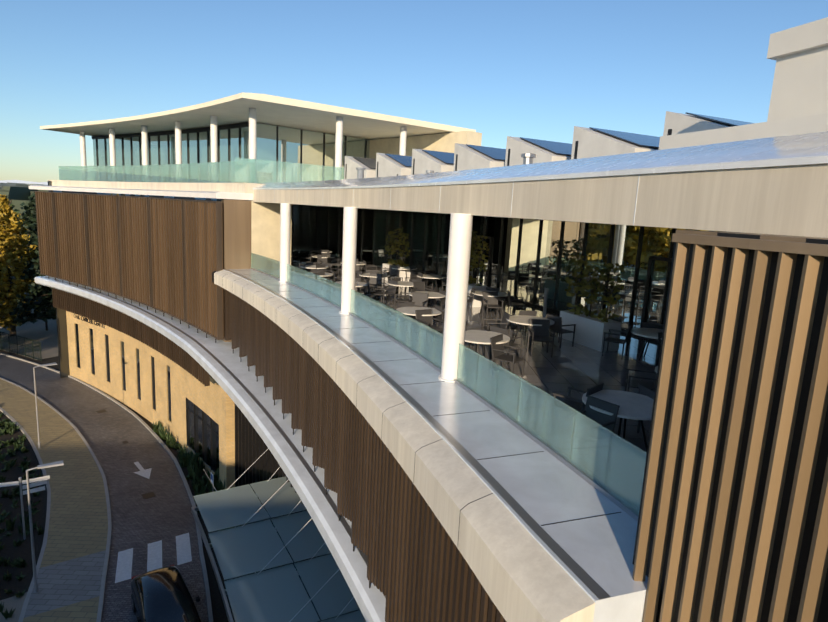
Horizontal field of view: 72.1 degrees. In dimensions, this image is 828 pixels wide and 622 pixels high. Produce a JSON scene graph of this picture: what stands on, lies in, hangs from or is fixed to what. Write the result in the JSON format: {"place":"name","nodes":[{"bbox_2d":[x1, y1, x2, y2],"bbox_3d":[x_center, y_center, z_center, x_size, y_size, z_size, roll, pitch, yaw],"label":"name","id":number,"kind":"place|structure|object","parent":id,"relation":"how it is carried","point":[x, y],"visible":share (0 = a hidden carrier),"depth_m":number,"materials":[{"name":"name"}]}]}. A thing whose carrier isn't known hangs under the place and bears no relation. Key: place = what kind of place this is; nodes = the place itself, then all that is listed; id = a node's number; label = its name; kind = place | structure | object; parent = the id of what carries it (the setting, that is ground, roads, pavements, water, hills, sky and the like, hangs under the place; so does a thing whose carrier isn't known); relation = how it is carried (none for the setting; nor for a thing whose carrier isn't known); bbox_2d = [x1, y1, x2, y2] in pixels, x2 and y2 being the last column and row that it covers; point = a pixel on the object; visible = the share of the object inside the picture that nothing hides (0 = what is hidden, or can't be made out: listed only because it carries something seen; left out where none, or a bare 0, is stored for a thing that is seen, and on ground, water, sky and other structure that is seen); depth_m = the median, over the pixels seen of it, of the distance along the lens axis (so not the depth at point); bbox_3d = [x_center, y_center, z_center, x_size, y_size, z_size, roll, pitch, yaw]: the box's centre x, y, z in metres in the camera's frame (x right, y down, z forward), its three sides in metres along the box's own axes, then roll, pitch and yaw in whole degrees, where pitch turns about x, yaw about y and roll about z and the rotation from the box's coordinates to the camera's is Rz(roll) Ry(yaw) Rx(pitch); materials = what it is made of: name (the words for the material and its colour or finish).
{"place":"outdoors","nodes":[
{"label":"outdoors","id":0,"kind":"place"},
{"bbox_2d":[0,180,47,184],"bbox_3d":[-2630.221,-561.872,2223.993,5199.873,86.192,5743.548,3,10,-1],"label":"roof edge","id":1,"kind":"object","parent":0,"point":[19,181],"depth_m":4206.35,"materials":[{"name":"white"}]},
{"bbox_2d":[0,293,58,359],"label":"yard gravel","id":2,"kind":"structure","parent":0,"point":[37,331],"depth_m":60.75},
{"bbox_2d":[0,194,38,335],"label":"poplar tree","id":3,"kind":"object","parent":2,"relation":"on","point":[12,252],"visible":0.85,"depth_m":59.05,"materials":[{"name":"yellow plant"}]},
{"bbox_2d":[10,192,39,289],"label":"cedar tree","id":4,"kind":"object","parent":2,"relation":"on","point":[30,214],"visible":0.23,"depth_m":74.88,"materials":[{"name":"green plant"}]},
{"bbox_2d":[9,236,55,325],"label":"cedar tree","id":5,"kind":"object","parent":2,"relation":"on","point":[45,312],"visible":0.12,"depth_m":59.39,"materials":[{"name":"green plant"}]},
{"bbox_2d":[29,185,252,199],"bbox_3d":[-18.710,-7.683,36.452,29.461,0.320,2.927,12,14,41],"label":"building roof edge","id":6,"kind":"object","parent":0,"point":[221,195],"visible":0.9,"depth_m":31.88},
{"bbox_2d":[66,311,221,482],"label":"wall","id":7,"kind":"structure","parent":0,"point":[184,384],"depth_m":40.14,"materials":[{"name":"stone"}]},
{"bbox_2d":[75,323,218,472],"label":"windows","id":8,"kind":"structure","parent":7,"relation":"in","point":[206,437],"depth_m":34.73,"materials":[{"name":"glass"}]},
{"bbox_2d":[186,398,218,469],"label":"building window frames","id":9,"kind":"structure","parent":8,"relation":"attached to","point":[210,427],"depth_m":33.15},
{"bbox_2d":[48,180,263,192],"bbox_3d":[-17.953,-8.159,37.050,29.535,0.480,2.238,12,14,41],"label":"roof upstand","id":10,"kind":"object","parent":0,"point":[235,187],"visible":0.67,"depth_m":34.40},
{"bbox_2d":[0,277,314,621],"bbox_3d":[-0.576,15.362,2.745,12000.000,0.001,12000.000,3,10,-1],"label":"ground","id":11,"kind":"structure","parent":0,"point":[14,473],"depth_m":25.53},
{"bbox_2d":[0,592,26,621],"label":"pavement","id":12,"kind":"structure","parent":11,"relation":"on","point":[12,603],"depth_m":21.54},
{"bbox_2d":[0,331,41,361],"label":"yard fence","id":13,"kind":"object","parent":11,"relation":"on","point":[25,351],"visible":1,"depth_m":53.80,"materials":[{"name":"grey"}]},
{"bbox_2d":[0,414,43,618],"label":"garden shrubs","id":14,"kind":"object","parent":11,"relation":"on","point":[18,446],"visible":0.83,"depth_m":28.64,"materials":[{"name":"green plant"}]},
{"bbox_2d":[0,182,47,220],"bbox_3d":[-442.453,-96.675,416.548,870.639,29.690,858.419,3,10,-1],"label":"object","id":15,"kind":"object","parent":11,"relation":"on","point":[18,194],"visible":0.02,"depth_m":219.28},
{"bbox_2d":[0,475,49,538],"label":"fingerpost sign","id":16,"kind":"object","parent":11,"relation":"on","point":[42,480],"visible":0.96,"depth_m":25.56,"materials":[{"name":"grey"}]},
{"bbox_2d":[26,460,63,592],"bbox_3d":[-14.242,8.483,22.153,1.242,5.290,0.340,-4,12,-34],"label":"lamp post","id":17,"kind":"object","parent":11,"relation":"on","point":[48,465],"visible":0.88,"depth_m":21.81,"materials":[{"name":"grey"}]},
{"bbox_2d":[33,362,56,447],"bbox_3d":[-22.346,5.824,34.635,0.340,5.290,1.244,13,14,43],"label":"lamp post","id":18,"kind":"object","parent":11,"relation":"on","point":[38,432],"visible":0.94,"depth_m":34.24,"materials":[{"name":"grey"}]},
{"bbox_2d":[0,379,107,621],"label":"sidewalk","id":19,"kind":"structure","parent":11,"relation":"on","point":[78,524],"depth_m":29.83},
{"bbox_2d":[24,550,105,617],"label":"crosswalk paving","id":20,"kind":"structure","parent":19,"relation":"on","point":[68,582],"depth_m":22.83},
{"bbox_2d":[0,355,208,621],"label":"road setts","id":21,"kind":"structure","parent":11,"relation":"on","point":[140,523],"depth_m":31.20,"materials":[{"name":"stone"}]},
{"bbox_2d":[96,409,155,498],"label":"road drain covers","id":22,"kind":"object","parent":21,"relation":"on","point":[148,495],"visible":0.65,"depth_m":30.13,"materials":[{"name":"black metal"}]},
{"bbox_2d":[115,462,191,582],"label":"road markings","id":23,"kind":"object","parent":21,"relation":"on","point":[125,558],"visible":0.96,"depth_m":25.03,"materials":[{"name":"paint"}]},
{"bbox_2d":[131,564,200,621],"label":"black car","id":24,"kind":"object","parent":21,"relation":"on","point":[162,594],"visible":1,"depth_m":20.73,"materials":[{"name":"black paint"}]},
{"bbox_2d":[0,353,212,621],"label":"road kerbs","id":25,"kind":"structure","parent":11,"relation":"on","point":[105,568],"depth_m":29.23,"materials":[{"name":"concrete"}]},
{"bbox_2d":[48,181,235,377],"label":"wall","id":26,"kind":"structure","parent":11,"relation":"on","point":[62,338],"depth_m":47.56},
{"bbox_2d":[52,288,209,385],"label":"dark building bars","id":27,"kind":"object","parent":26,"relation":"attached to","point":[124,324],"visible":0.54,"depth_m":38.36,"materials":[{"name":"wood"}]},
{"bbox_2d":[150,420,266,570],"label":"garden shrubs","id":28,"kind":"object","parent":11,"relation":"on","point":[190,460],"depth_m":31.17,"materials":[{"name":"green plant"}]},
{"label":"building","id":29,"kind":"object","parent":11,"relation":"on","visible":0},
{"bbox_2d":[35,191,222,339],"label":"building screen frames","id":30,"kind":"structure","parent":29,"relation":"attached to","point":[219,262],"depth_m":33.85,"materials":[{"name":"wood"}]},
{"bbox_2d":[36,192,223,338],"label":"building screens","id":31,"kind":"object","parent":29,"relation":"attached to","point":[167,249],"visible":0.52,"depth_m":34.81,"materials":[{"name":"brown wood"}]},
{"bbox_2d":[221,199,250,341],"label":"wall","id":32,"kind":"structure","parent":29,"relation":"on","point":[237,231],"depth_m":26.95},
{"bbox_2d":[191,448,365,621],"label":"glass canopy","id":33,"kind":"object","parent":29,"relation":"attached to","point":[231,539],"visible":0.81,"depth_m":18.72,"materials":[{"name":"teal"}]},
{"bbox_2d":[235,404,365,621],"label":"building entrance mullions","id":34,"kind":"object","parent":29,"relation":"attached to","point":[251,447],"visible":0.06,"depth_m":25.68,"materials":[{"name":"metal"}]},
{"bbox_2d":[344,156,375,178],"bbox_3d":[0.292,-7.012,29.910,7.841,1.650,2.578,-4,12,-34],"label":"rooflight","id":35,"kind":"object","parent":29,"relation":"on","point":[353,163],"visible":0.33,"depth_m":27.88,"materials":[{"name":"white"}]},
{"bbox_2d":[224,289,505,621],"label":"building fins","id":36,"kind":"object","parent":29,"relation":"attached to","point":[419,569],"visible":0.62,"depth_m":12.11,"materials":[{"name":"brown wood"}]},
{"bbox_2d":[375,153,411,176],"bbox_3d":[2.028,-6.447,27.261,7.719,1.650,2.575,-4,12,-32],"label":"rooflight","id":37,"kind":"object","parent":29,"relation":"on","point":[387,165],"visible":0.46,"depth_m":25.26,"materials":[{"name":"white"}]},
{"bbox_2d":[411,149,453,174],"bbox_3d":[3.669,-5.876,24.555,7.598,1.650,2.571,-3,12,-30],"label":"rooflight","id":38,"kind":"object","parent":29,"relation":"on","point":[423,161],"visible":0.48,"depth_m":22.73,"materials":[{"name":"white"}]},
{"bbox_2d":[223,269,647,621],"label":"terrace ledge top","id":39,"kind":"object","parent":29,"relation":"on","point":[543,488],"visible":0.65,"depth_m":7.35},
{"bbox_2d":[278,203,290,282],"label":"terrace column","id":40,"kind":"structure","parent":39,"relation":"on","point":[285,224],"depth_m":23.17,"materials":[{"name":"white paint"}]},
{"bbox_2d":[339,207,357,313],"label":"terrace column","id":41,"kind":"structure","parent":39,"relation":"on","point":[350,214],"depth_m":17.08,"materials":[{"name":"white paint"}]},
{"bbox_2d":[214,270,594,621],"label":"parapet","id":42,"kind":"structure","parent":39,"relation":"attached to","point":[520,573],"depth_m":7.14,"materials":[{"name":"stone"}]},
{"bbox_2d":[212,270,620,546],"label":"paving joints","id":43,"kind":"object","parent":39,"relation":"on","point":[213,272],"visible":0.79,"depth_m":9.31,"materials":[{"name":"black metal"}]},
{"bbox_2d":[225,269,609,598],"bbox_3d":[-3.206,0.256,16.093,1.017,0.001,24.715,-2,11,-25],"label":"gutter","id":44,"kind":"object","parent":39,"relation":"on","point":[585,578],"visible":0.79,"depth_m":6.96,"materials":[{"name":"silver metal"}]},
{"bbox_2d":[250,268,638,521],"bbox_3d":[-2.293,0.101,17.060,0.964,0.060,24.183,-2,11,-26],"label":"balustrade base rail","id":45,"kind":"object","parent":39,"relation":"on","point":[627,509],"visible":0.69,"depth_m":8.70,"materials":[{"name":"silver metal"}]},
{"bbox_2d":[251,253,646,513],"bbox_3d":[-2.274,-0.263,16.998,0.881,0.760,24.120,-2,11,-26],"label":"glass balustrade","id":46,"kind":"object","parent":39,"relation":"on","point":[611,461],"visible":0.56,"depth_m":8.77,"materials":[{"name":"teal"}]},
{"bbox_2d":[438,213,472,382],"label":"terrace column","id":47,"kind":"structure","parent":39,"relation":"on","point":[459,250],"depth_m":10.76,"materials":[{"name":"white paint"}]},
{"bbox_2d":[356,153,535,178],"bbox_3d":[-1.314,-5.461,23.308,1.812,0.780,20.857,-1,11,-20],"label":"rooftop vent","id":48,"kind":"object","parent":29,"relation":"on","point":[527,158],"visible":0.48,"depth_m":14.02,"materials":[{"name":"silver metal"}]},
{"bbox_2d":[291,256,659,454],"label":"terrace floor","id":49,"kind":"structure","parent":29,"relation":"on","point":[567,365],"depth_m":14.67,"materials":[{"name":"tile"}]},
{"bbox_2d":[291,204,308,255],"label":"window","id":50,"kind":"structure","parent":49,"relation":"on","point":[300,231],"depth_m":38.91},
{"bbox_2d":[364,273,382,296],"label":"chair","id":51,"kind":"object","parent":49,"relation":"on","point":[374,281],"visible":0.71,"depth_m":23.72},
{"bbox_2d":[366,280,384,303],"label":"chair","id":52,"kind":"object","parent":49,"relation":"on","point":[373,293],"visible":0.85,"depth_m":21.07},
{"bbox_2d":[375,280,397,304],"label":"chair","id":53,"kind":"object","parent":49,"relation":"on","point":[391,289],"visible":0.77,"depth_m":21.57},
{"bbox_2d":[383,265,399,282],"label":"chair","id":54,"kind":"object","parent":49,"relation":"on","point":[394,272],"visible":0.62,"depth_m":27.38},
{"bbox_2d":[382,227,409,281],"bbox_3d":[-0.851,-2.828,28.244,0.785,2.701,2.043,-4,12,-32],"label":"planter","id":55,"kind":"object","parent":49,"relation":"on","point":[399,262],"visible":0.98,"depth_m":27.95,"materials":[{"name":"white"}]},
{"bbox_2d":[387,281,412,300],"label":"table","id":56,"kind":"object","parent":49,"relation":"on","point":[402,284],"visible":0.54,"depth_m":21.92,"materials":[{"name":"beige metal"}]},
{"bbox_2d":[391,302,414,317],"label":"chair","id":57,"kind":"object","parent":49,"relation":"on","point":[406,304],"visible":0.25,"depth_m":16.82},
{"bbox_2d":[394,287,416,308],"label":"chair","id":58,"kind":"object","parent":49,"relation":"on","point":[410,297],"visible":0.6,"depth_m":19.84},
{"bbox_2d":[406,292,428,317],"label":"chair","id":59,"kind":"object","parent":49,"relation":"on","point":[419,299],"visible":0.58,"depth_m":18.92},
{"bbox_2d":[396,306,441,319],"bbox_3d":[0.126,0.355,16.390,1.320,0.750,1.320,-2,11,-27],"label":"table","id":60,"kind":"object","parent":49,"relation":"on","point":[410,311],"visible":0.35,"depth_m":16.27,"materials":[{"name":"beige metal"}]},
{"bbox_2d":[413,282,434,306],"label":"chair","id":61,"kind":"object","parent":49,"relation":"on","point":[420,286],"visible":0.4,"depth_m":21.61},
{"bbox_2d":[408,291,445,306],"bbox_3d":[0.434,-0.212,19.625,1.320,0.750,1.320,12,14,41],"label":"table","id":62,"kind":"object","parent":49,"relation":"on","point":[433,295],"visible":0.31,"depth_m":19.51,"materials":[{"name":"beige metal"}]},
{"bbox_2d":[415,309,443,333],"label":"chair","id":63,"kind":"object","parent":49,"relation":"on","point":[427,320],"visible":0.58,"depth_m":15.69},
{"bbox_2d":[417,274,446,291],"bbox_3d":[0.764,-1.157,24.963,1.320,0.750,1.320,3,10,-2],"label":"table","id":64,"kind":"object","parent":49,"relation":"on","point":[431,276],"visible":0.88,"depth_m":24.73,"materials":[{"name":"beige metal"}]},
{"bbox_2d":[435,304,444,326],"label":"chair","id":65,"kind":"object","parent":49,"relation":"on","point":[440,316],"visible":0.35,"depth_m":16.46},
{"bbox_2d":[467,235,488,306],"bbox_3d":[2.190,-1.660,22.490,0.773,2.746,1.955,-3,12,-28],"label":"planter","id":66,"kind":"object","parent":49,"relation":"on","point":[477,300],"visible":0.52,"depth_m":21.92,"materials":[{"name":"white"}]},
{"bbox_2d":[465,330,509,362],"bbox_3d":[1.575,0.960,13.438,1.320,0.750,1.320,-1,11,-21],"label":"table","id":67,"kind":"object","parent":49,"relation":"on","point":[478,337],"visible":0.58,"depth_m":13.30,"materials":[{"name":"beige metal"}]},
{"bbox_2d":[472,290,507,313],"bbox_3d":[2.725,-0.280,20.644,1.320,0.750,1.320,5,10,9],"label":"table","id":68,"kind":"object","parent":49,"relation":"on","point":[480,293],"visible":0.46,"depth_m":20.45,"materials":[{"name":"beige metal"}]},
{"bbox_2d":[482,291,503,318],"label":"chair","id":69,"kind":"object","parent":49,"relation":"on","point":[488,301],"visible":0.94,"depth_m":19.94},
{"bbox_2d":[482,311,509,345],"bbox_3d":[2.282,0.479,15.901,0.631,0.883,0.575,2,10,-7],"label":"chair","id":70,"kind":"object","parent":49,"relation":"on","point":[504,323],"visible":0.69,"depth_m":15.86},
{"bbox_2d":[490,325,522,364],"bbox_3d":[2.264,0.809,14.065,0.631,0.883,0.575,-6,14,-42],"label":"chair","id":71,"kind":"object","parent":49,"relation":"on","point":[499,330],"visible":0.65,"depth_m":13.88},
{"bbox_2d":[490,334,525,376],"bbox_3d":[2.087,1.038,12.749,0.631,0.883,0.575,10,12,35],"label":"chair","id":72,"kind":"object","parent":49,"relation":"on","point":[498,351],"visible":0.85,"depth_m":12.76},
{"bbox_2d":[308,205,709,341],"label":"window frames","id":73,"kind":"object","parent":49,"relation":"on","point":[533,304],"visible":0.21,"depth_m":22.76,"materials":[{"name":"metal"}]},
{"bbox_2d":[472,235,671,326],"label":"terrace doors","id":74,"kind":"structure","parent":73,"relation":"attached to","point":[651,258],"depth_m":17.63,"materials":[{"name":"black metal"}]},
{"bbox_2d":[507,290,525,314],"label":"chair","id":75,"kind":"object","parent":49,"relation":"on","point":[513,304],"visible":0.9,"depth_m":20.27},
{"bbox_2d":[509,311,536,339],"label":"chair","id":76,"kind":"object","parent":49,"relation":"on","point":[530,313],"visible":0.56,"depth_m":16.48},
{"bbox_2d":[506,315,553,348],"bbox_3d":[3.203,0.612,15.828,1.320,0.750,1.320,-5,13,-36],"label":"table","id":77,"kind":"object","parent":49,"relation":"on","point":[521,319],"visible":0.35,"depth_m":15.81,"materials":[{"name":"beige metal"}]},
{"bbox_2d":[527,319,554,357],"bbox_3d":[3.323,0.705,14.941,0.575,0.883,0.631,3,10,0],"label":"chair","id":78,"kind":"object","parent":49,"relation":"on","point":[537,333],"visible":1,"depth_m":15.14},
{"bbox_2d":[543,288,548,315],"bbox_3d":[4.773,-0.317,20.635,0.150,1.020,0.150,3,10,-1],"label":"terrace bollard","id":79,"kind":"object","parent":49,"relation":"on","point":[546,290],"visible":1,"depth_m":20.59,"materials":[{"name":"black metal"}]},
{"bbox_2d":[546,314,575,347],"bbox_3d":[4.124,0.544,16.060,0.631,0.883,0.575,-4,12,-32],"label":"chair","id":80,"kind":"object","parent":49,"relation":"on","point":[556,326],"visible":0.83,"depth_m":15.86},
{"bbox_2d":[553,382,603,413],"bbox_3d":[2.780,1.622,9.698,0.631,0.883,0.575,12,14,42],"label":"chair","id":81,"kind":"object","parent":49,"relation":"on","point":[577,404],"visible":0.4,"depth_m":9.60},
{"bbox_2d":[558,254,623,351],"bbox_3d":[5.116,-0.316,16.407,0.781,2.550,2.105,-1,11,-22],"label":"planter","id":82,"kind":"object","parent":49,"relation":"on","point":[591,328],"visible":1,"depth_m":16.16,"materials":[{"name":"white"}]},
{"bbox_2d":[573,395,619,434],"bbox_3d":[2.629,1.816,8.581,0.631,0.883,0.575,-5,13,-36],"label":"chair","id":83,"kind":"object","parent":49,"relation":"on","point":[606,421],"visible":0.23,"depth_m":8.66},
{"bbox_2d":[582,390,653,451],"bbox_3d":[3.341,1.830,9.108,1.320,0.750,1.320,0,11,-17],"label":"table","id":84,"kind":"object","parent":49,"relation":"on","point":[634,406],"visible":0.62,"depth_m":9.01,"materials":[{"name":"black metal"}]},
{"bbox_2d":[602,324,633,359],"bbox_3d":[5.431,0.774,15.149,0.631,0.883,0.575,9,12,30],"label":"chair","id":85,"kind":"object","parent":49,"relation":"on","point":[620,341],"visible":0.98,"depth_m":15.07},
{"bbox_2d":[625,368,656,391],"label":"chair","id":86,"kind":"object","parent":49,"relation":"on","point":[635,383],"visible":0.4,"depth_m":11.22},
{"bbox_2d":[637,384,654,432],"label":"chair","id":87,"kind":"object","parent":49,"relation":"on","point":[646,391],"visible":0.08,"depth_m":9.51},
{"bbox_2d":[630,328,662,360],"bbox_3d":[6.309,0.942,14.868,1.320,0.750,1.320,10,12,33],"label":"table","id":88,"kind":"object","parent":49,"relation":"on","point":[649,333],"visible":0.46,"depth_m":14.83,"materials":[{"name":"black metal"}]},
{"bbox_2d":[638,322,663,354],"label":"chair","id":89,"kind":"object","parent":49,"relation":"on","point":[651,325],"visible":0.4,"depth_m":15.48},
{"bbox_2d":[453,143,505,170],"bbox_3d":[5.215,-5.301,21.798,7.476,1.650,2.568,-3,12,-28],"label":"rooflight","id":90,"kind":"object","parent":29,"relation":"on","point":[468,157],"visible":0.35,"depth_m":20.12,"materials":[{"name":"white"}]},
{"bbox_2d":[505,136,571,165],"bbox_3d":[6.663,-4.722,18.991,7.354,1.650,2.565,-2,11,-26],"label":"rooflight","id":91,"kind":"object","parent":29,"relation":"on","point":[542,150],"visible":0.29,"depth_m":17.55,"materials":[{"name":"white"}]},
{"bbox_2d":[571,126,659,159],"bbox_3d":[8.012,-4.139,16.138,7.232,1.650,2.562,-2,11,-24],"label":"rooflight","id":92,"kind":"object","parent":29,"relation":"on","point":[589,142],"visible":0.25,"depth_m":14.78,"materials":[{"name":"white"}]},
{"bbox_2d":[663,111,753,135],"bbox_3d":[9.260,-3.554,13.242,7.110,1.650,2.559,-1,11,-22],"label":"rooflight","id":93,"kind":"object","parent":29,"relation":"on","point":[677,123],"visible":0.06,"depth_m":12.31,"materials":[{"name":"white"}]},
{"bbox_2d":[659,113,827,149],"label":"roof plant plinth","id":94,"kind":"structure","parent":29,"relation":"on","point":[801,125],"depth_m":7.88,"materials":[{"name":"metal"}]},
{"bbox_2d":[672,230,827,256],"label":"building fin track","id":95,"kind":"structure","parent":29,"relation":"on","point":[784,243],"depth_m":4.07,"materials":[{"name":"brown metal"}]},
{"bbox_2d":[767,17,827,121],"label":"roof plant enclosure","id":96,"kind":"object","parent":29,"relation":"on","point":[799,54],"visible":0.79,"depth_m":8.30,"materials":[{"name":"paint"}]},
{"bbox_2d":[34,276,385,621],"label":"white building band","id":97,"kind":"object","parent":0,"point":[371,600],"visible":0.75,"depth_m":20.15,"materials":[{"name":"metal"}]},
{"bbox_2d":[42,276,385,597],"bbox_3d":[-7.798,5.351,16.810,8.470,3.420,75.130,-3,12,-30],"label":"gutter","id":98,"kind":"object","parent":97,"relation":"attached to","point":[316,480],"visible":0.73,"depth_m":19.04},
{"bbox_2d":[221,387,234,498],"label":"brick pier","id":99,"kind":"structure","parent":0,"point":[228,434],"depth_m":29.47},
{"bbox_2d":[79,108,406,179],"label":"columns","id":100,"kind":"structure","parent":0,"point":[253,132],"depth_m":34.56,"materials":[{"name":"paint"}]},
{"bbox_2d":[40,92,475,139],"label":"pavilion roof","id":101,"kind":"structure","parent":100,"relation":"on","point":[290,113],"depth_m":34.72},
{"bbox_2d":[251,201,291,264],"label":"stone terrace wall","id":102,"kind":"structure","parent":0,"point":[265,229],"depth_m":27.73,"materials":[{"name":"stone"}]},
{"bbox_2d":[0,0,827,181],"label":"sky","id":103,"kind":"structure","parent":0,"point":[497,69],"materials":[{"name":"blue"}]},
{"bbox_2d":[369,131,481,158],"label":"wall","id":104,"kind":"structure","parent":0,"point":[443,142],"depth_m":37.51,"materials":[{"name":"paint"}]},
{"bbox_2d":[308,206,721,329],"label":"glass curtain wall","id":105,"kind":"structure","parent":0,"point":[656,241],"depth_m":22.61,"materials":[{"name":"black glass"}]},
{"bbox_2d":[249,164,827,237],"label":"roof fascia","id":106,"kind":"structure","parent":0,"point":[786,200],"depth_m":6.32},
{"bbox_2d":[252,131,827,189],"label":"roof","id":107,"kind":"structure","parent":106,"relation":"on","point":[802,149],"depth_m":6.80,"materials":[{"name":"metal"}]},
{"bbox_2d":[632,230,827,621],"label":"building wing wall","id":108,"kind":"structure","parent":0,"point":[815,491],"depth_m":4.25,"materials":[{"name":"wood"}]},
{"bbox_2d":[632,242,827,621],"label":"wing fins","id":109,"kind":"object","parent":108,"relation":"attached to","point":[817,563],"visible":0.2,"depth_m":4.24,"materials":[{"name":"wood"}]},
{"label":"pavilion deck","id":110,"kind":"structure","parent":0,"visible":0},
{"bbox_2d":[59,158,343,182],"bbox_3d":[-15.667,-8.510,35.007,32.541,1.100,10.293,7,11,22],"label":"glass balustrade","id":111,"kind":"object","parent":110,"relation":"on","point":[242,171],"visible":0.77,"depth_m":32.99,"materials":[{"name":"teal"}]},
{"bbox_2d":[93,123,369,183],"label":"glass curtain wall","id":112,"kind":"structure","parent":110,"relation":"on","point":[289,145],"depth_m":39.27,"materials":[{"name":"glass"}]},
{"bbox_2d":[92,122,366,181],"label":"window frames","id":113,"kind":"structure","parent":112,"relation":"attached to","point":[197,130],"depth_m":41.33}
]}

